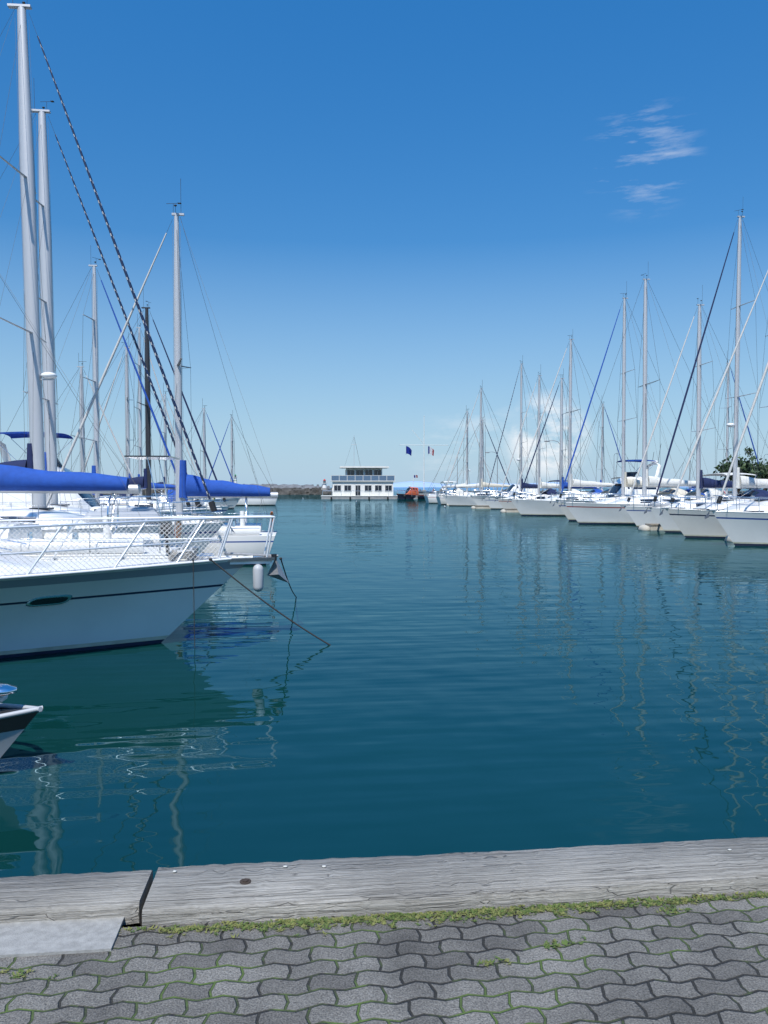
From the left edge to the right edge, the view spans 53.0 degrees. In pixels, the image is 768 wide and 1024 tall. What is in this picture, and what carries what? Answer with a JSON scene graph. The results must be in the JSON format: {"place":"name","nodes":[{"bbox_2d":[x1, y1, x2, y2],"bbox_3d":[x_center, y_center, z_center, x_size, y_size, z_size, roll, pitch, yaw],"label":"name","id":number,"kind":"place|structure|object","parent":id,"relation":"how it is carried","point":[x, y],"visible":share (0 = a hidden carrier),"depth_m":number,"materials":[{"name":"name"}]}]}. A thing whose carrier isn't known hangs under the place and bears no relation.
{"place":"outdoors","nodes":[
{"label":"outdoors","id":0,"kind":"place"},
{"bbox_2d":[0,487,767,879],"bbox_3d":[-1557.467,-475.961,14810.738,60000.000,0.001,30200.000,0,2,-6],"label":"sea water","id":1,"kind":"structure","parent":0,"point":[468,679],"depth_m":8.53,"materials":[{"name":"blue liquid"}]},
{"bbox_2d":[0,683,42,757],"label":"boat","id":2,"kind":"object","parent":1,"relation":"on","point":[15,720],"visible":1,"depth_m":6.37,"materials":[{"name":"grey plastic"}]},
{"bbox_2d":[20,353,142,499],"bbox_3d":[-19.759,-4.279,48.062,10.380,11.290,3.718,0,2,-4],"label":"yacht","id":3,"kind":"object","parent":1,"relation":"on","point":[82,453],"visible":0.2,"depth_m":48.04,"materials":[{"name":"white"}]},
{"bbox_2d":[0,274,186,557],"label":"yacht","id":4,"kind":"object","parent":1,"relation":"on","point":[15,479],"visible":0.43,"depth_m":16.19,"materials":[{"name":"white"}]},
{"bbox_2d":[4,257,193,507],"bbox_3d":[-13.831,-5.145,35.050,10.803,13.862,3.881,0,2,-4],"label":"yacht","id":5,"kind":"object","parent":1,"relation":"on","point":[96,466],"visible":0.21,"depth_m":35.03,"materials":[{"name":"white metal"}]},
{"bbox_2d":[0,97,212,516],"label":"yacht","id":6,"kind":"object","parent":1,"relation":"on","point":[46,267],"visible":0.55,"depth_m":26.04,"materials":[{"name":"white metal"}]},
{"bbox_2d":[0,432,222,515],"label":"motor yacht","id":7,"kind":"object","parent":1,"relation":"on","point":[90,502],"visible":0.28,"depth_m":31.11,"materials":[{"name":"white"}]},
{"bbox_2d":[0,1,234,551],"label":"yacht","id":8,"kind":"object","parent":1,"relation":"on","point":[39,509],"visible":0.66,"depth_m":21.12,"materials":[{"name":"white"}]},
{"bbox_2d":[70,314,191,500],"bbox_3d":[-20.352,-7.390,61.094,11.303,16.668,3.984,0,1,-8],"label":"yacht","id":9,"kind":"object","parent":1,"relation":"on","point":[140,463],"visible":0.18,"depth_m":61.15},
{"bbox_2d":[0,515,288,658],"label":"yacht","id":10,"kind":"object","parent":1,"relation":"on","point":[52,605],"visible":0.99,"depth_m":11.37,"materials":[{"name":"grey plastic"}]},
{"bbox_2d":[192,560,194,647],"bbox_3d":[-2.861,1.584,11.608,0.030,1.724,0.093,-1,2,-34],"label":"mooring line","id":11,"kind":"object","parent":10,"relation":"attached to","point":[193,601],"visible":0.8,"depth_m":11.60,"materials":[{"name":"grey fabric"}]},
{"bbox_2d":[209,558,330,644],"bbox_3d":[-1.442,1.542,11.739,2.419,1.708,0.050,0,2,-5],"label":"mooring line","id":12,"kind":"object","parent":10,"relation":"attached to","point":[210,559],"visible":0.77,"depth_m":11.69,"materials":[{"name":"grey fabric"}]},
{"bbox_2d":[279,557,295,596],"bbox_3d":[-1.821,1.375,15.111,0.053,1.449,5.232,0,2,-3],"label":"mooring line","id":13,"kind":"object","parent":10,"relation":"attached to","point":[280,558],"visible":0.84,"depth_m":13.62,"materials":[{"name":"grey fabric"}]},
{"bbox_2d":[57,293,233,521],"bbox_3d":[-14.582,-5.624,44.039,11.880,14.238,4.181,0,2,-5],"label":"yacht","id":14,"kind":"object","parent":1,"relation":"on","point":[144,481],"visible":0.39,"depth_m":44.06,"materials":[{"name":"white"}]},
{"bbox_2d":[85,332,214,505],"bbox_3d":[-17.228,-5.732,54.289,10.303,13.794,3.690,0,2,-5],"label":"yacht","id":15,"kind":"object","parent":1,"relation":"on","point":[127,450],"visible":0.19,"depth_m":54.13,"materials":[{"name":"white"}]},
{"bbox_2d":[103,383,209,500],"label":"yacht","id":16,"kind":"object","parent":1,"relation":"on","point":[165,464],"visible":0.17,"depth_m":72.02,"materials":[{"name":"white metal"}]},
{"bbox_2d":[46,179,277,564],"bbox_3d":[-7.365,-4.131,24.165,7.961,12.539,2.950,0,3,-6],"label":"yacht","id":17,"kind":"object","parent":1,"relation":"on","point":[245,537],"visible":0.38,"depth_m":24.18,"materials":[{"name":"white"}]},
{"bbox_2d":[151,398,239,508],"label":"yacht","id":18,"kind":"object","parent":1,"relation":"on","point":[233,501],"visible":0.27,"depth_m":86.04,"materials":[{"name":"white"}]},
{"bbox_2d":[105,487,331,494],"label":"breakwater","id":19,"kind":"object","parent":1,"relation":"on","point":[299,491],"visible":0.23,"depth_m":245.28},
{"bbox_2d":[321,479,327,489],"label":"harbor beacon","id":20,"kind":"object","parent":19,"relation":"on","point":[324,486],"visible":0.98,"depth_m":248.63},
{"bbox_2d":[209,414,276,505],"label":"yacht","id":21,"kind":"object","parent":1,"relation":"on","point":[258,502],"visible":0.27,"depth_m":101.78,"materials":[{"name":"white plastic"}]},
{"bbox_2d":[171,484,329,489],"bbox_3d":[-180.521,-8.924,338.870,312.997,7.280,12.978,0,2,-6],"label":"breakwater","id":22,"kind":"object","parent":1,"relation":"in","point":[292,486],"visible":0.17,"depth_m":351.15,"materials":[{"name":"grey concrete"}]},
{"bbox_2d":[321,438,417,498],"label":"harbor building","id":23,"kind":"structure","parent":1,"relation":"on","point":[363,482],"depth_m":156.63,"materials":[{"name":"white"}]},
{"bbox_2d":[397,475,426,498],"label":"pilot boat","id":24,"kind":"object","parent":1,"relation":"on","point":[410,492],"visible":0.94,"depth_m":156.08,"materials":[{"name":"orange"}]},
{"bbox_2d":[424,411,495,502],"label":"yacht","id":25,"kind":"object","parent":1,"relation":"on","point":[430,498],"visible":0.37,"depth_m":116.59,"materials":[{"name":"white"}]},
{"bbox_2d":[432,419,509,504],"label":"yacht","id":26,"kind":"object","parent":1,"relation":"on","point":[442,500],"visible":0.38,"depth_m":107.71,"materials":[{"name":"white"}]},
{"bbox_2d":[440,386,526,505],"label":"yacht","id":27,"kind":"object","parent":1,"relation":"on","point":[455,500],"visible":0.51,"depth_m":99.18,"materials":[{"name":"white"}]},
{"bbox_2d":[466,484,543,504],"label":"motor yacht","id":28,"kind":"object","parent":1,"relation":"on","point":[477,499],"visible":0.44,"depth_m":91.15,"materials":[{"name":"white"}]},
{"bbox_2d":[482,364,566,508],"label":"yacht","id":29,"kind":"object","parent":1,"relation":"on","point":[492,504],"visible":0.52,"depth_m":84.68,"materials":[{"name":"white"}]},
{"bbox_2d":[494,375,602,509],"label":"yacht","id":30,"kind":"object","parent":1,"relation":"on","point":[506,505],"visible":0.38,"depth_m":77.64,"materials":[{"name":"white"}]},
{"bbox_2d":[517,368,613,499],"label":"yacht","id":31,"kind":"object","parent":1,"relation":"on","point":[595,490],"visible":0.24,"depth_m":71.94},
{"bbox_2d":[507,335,632,515],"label":"yacht","id":32,"kind":"object","parent":1,"relation":"on","point":[531,507],"visible":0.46,"depth_m":65.31,"materials":[{"name":"white plastic"}]},
{"bbox_2d":[447,503,731,541],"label":"finger pontoons","id":33,"kind":"object","parent":1,"relation":"on","point":[651,526],"visible":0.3,"depth_m":43.38,"materials":[{"name":"grey wood"}]},
{"bbox_2d":[557,403,621,494],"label":"yacht","id":34,"kind":"object","parent":1,"relation":"on","point":[602,445],"visible":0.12,"depth_m":107.34,"materials":[{"name":"white metal"}]},
{"bbox_2d":[550,446,660,502],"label":"motor yacht","id":35,"kind":"object","parent":1,"relation":"on","point":[652,491],"visible":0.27,"depth_m":60.20,"materials":[{"name":"white"}]},
{"bbox_2d":[552,293,725,520],"bbox_3d":[18.487,-7.749,55.688,13.055,17.735,4.383,0,1,-8],"label":"yacht","id":36,"kind":"object","parent":1,"relation":"on","point":[626,482],"visible":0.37,"depth_m":55.40,"materials":[{"name":"white"}]},
{"bbox_2d":[560,274,755,524],"bbox_3d":[18.114,-7.609,50.869,13.303,17.767,4.710,0,1,-5],"label":"yacht","id":37,"kind":"object","parent":1,"relation":"on","point":[591,512],"visible":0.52,"depth_m":50.48,"materials":[{"name":"white"}]},
{"bbox_2d":[619,285,767,527],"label":"yacht","id":38,"kind":"object","parent":1,"relation":"on","point":[639,517],"visible":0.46,"depth_m":45.89,"materials":[{"name":"white"}]},
{"bbox_2d":[644,209,767,532],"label":"yacht","id":39,"kind":"object","parent":1,"relation":"on","point":[666,522],"visible":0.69,"depth_m":40.99,"materials":[{"name":"white"}]},
{"bbox_2d":[659,271,767,538],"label":"yacht","id":40,"kind":"object","parent":1,"relation":"on","point":[693,523],"visible":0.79,"depth_m":36.49,"materials":[{"name":"white"}]},
{"bbox_2d":[667,360,762,499],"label":"yacht","id":41,"kind":"object","parent":1,"relation":"on","point":[727,428],"visible":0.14,"depth_m":75.68,"materials":[{"name":"white"}]},
{"bbox_2d":[705,362,767,545],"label":"yacht","id":42,"kind":"object","parent":1,"relation":"on","point":[746,528],"visible":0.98,"depth_m":31.48,"materials":[{"name":"white plastic"}]},
{"bbox_2d":[0,890,767,1023],"bbox_3d":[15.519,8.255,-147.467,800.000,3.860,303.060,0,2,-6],"label":"quay ground","id":43,"kind":"structure","parent":0,"point":[703,961],"depth_m":2.47,"materials":[{"name":"concrete"}]},
{"bbox_2d":[0,837,767,957],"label":"quay edge","id":44,"kind":"object","parent":43,"relation":"on","point":[56,914],"visible":0.9,"depth_m":2.90,"materials":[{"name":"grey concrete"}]},
{"bbox_2d":[0,891,767,978],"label":"quay weeds","id":45,"kind":"object","parent":43,"relation":"on","point":[372,919],"visible":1,"depth_m":2.79,"materials":[{"name":"green plant"}]},
{"bbox_2d":[0,0,767,486],"label":"sky","id":46,"kind":"structure","parent":0,"point":[392,209],"materials":[{"name":"blue"}]},
{"bbox_2d":[393,481,558,486],"bbox_3d":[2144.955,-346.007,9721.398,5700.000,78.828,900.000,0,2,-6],"label":"distant hills","id":47,"kind":"structure","parent":0,"point":[413,484],"depth_m":9143.38,"materials":[{"name":"blue"}]},
{"bbox_2d":[419,489,752,495],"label":"quay","id":48,"kind":"structure","parent":0,"point":[424,492],"depth_m":165.59,"materials":[{"name":"concrete"}]},
{"bbox_2d":[406,430,433,490],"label":"flag mast","id":49,"kind":"object","parent":48,"relation":"on","point":[409,450],"visible":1,"depth_m":165.66,"materials":[{"name":"metal"}]},
{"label":"mole","id":50,"kind":"object","parent":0,"visible":0},
{"bbox_2d":[486,452,497,490],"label":"lamp post","id":51,"kind":"object","parent":50,"relation":"on","point":[497,469],"visible":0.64,"depth_m":130.50,"materials":[{"name":"grey metal"}]},
{"bbox_2d":[544,440,559,492],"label":"lamp post","id":52,"kind":"object","parent":50,"relation":"on","point":[559,461],"visible":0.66,"depth_m":98.74,"materials":[{"name":"grey metal"}]},
{"bbox_2d":[713,446,767,494],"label":"tree","id":53,"kind":"object","parent":50,"relation":"on","point":[745,466],"visible":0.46,"depth_m":59.49,"materials":[{"name":"green plant"}]},
{"bbox_2d":[751,461,767,490],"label":"tree","id":54,"kind":"object","parent":50,"relation":"on","point":[764,471],"visible":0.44,"depth_m":75.67,"materials":[{"name":"green plant"}]}
]}

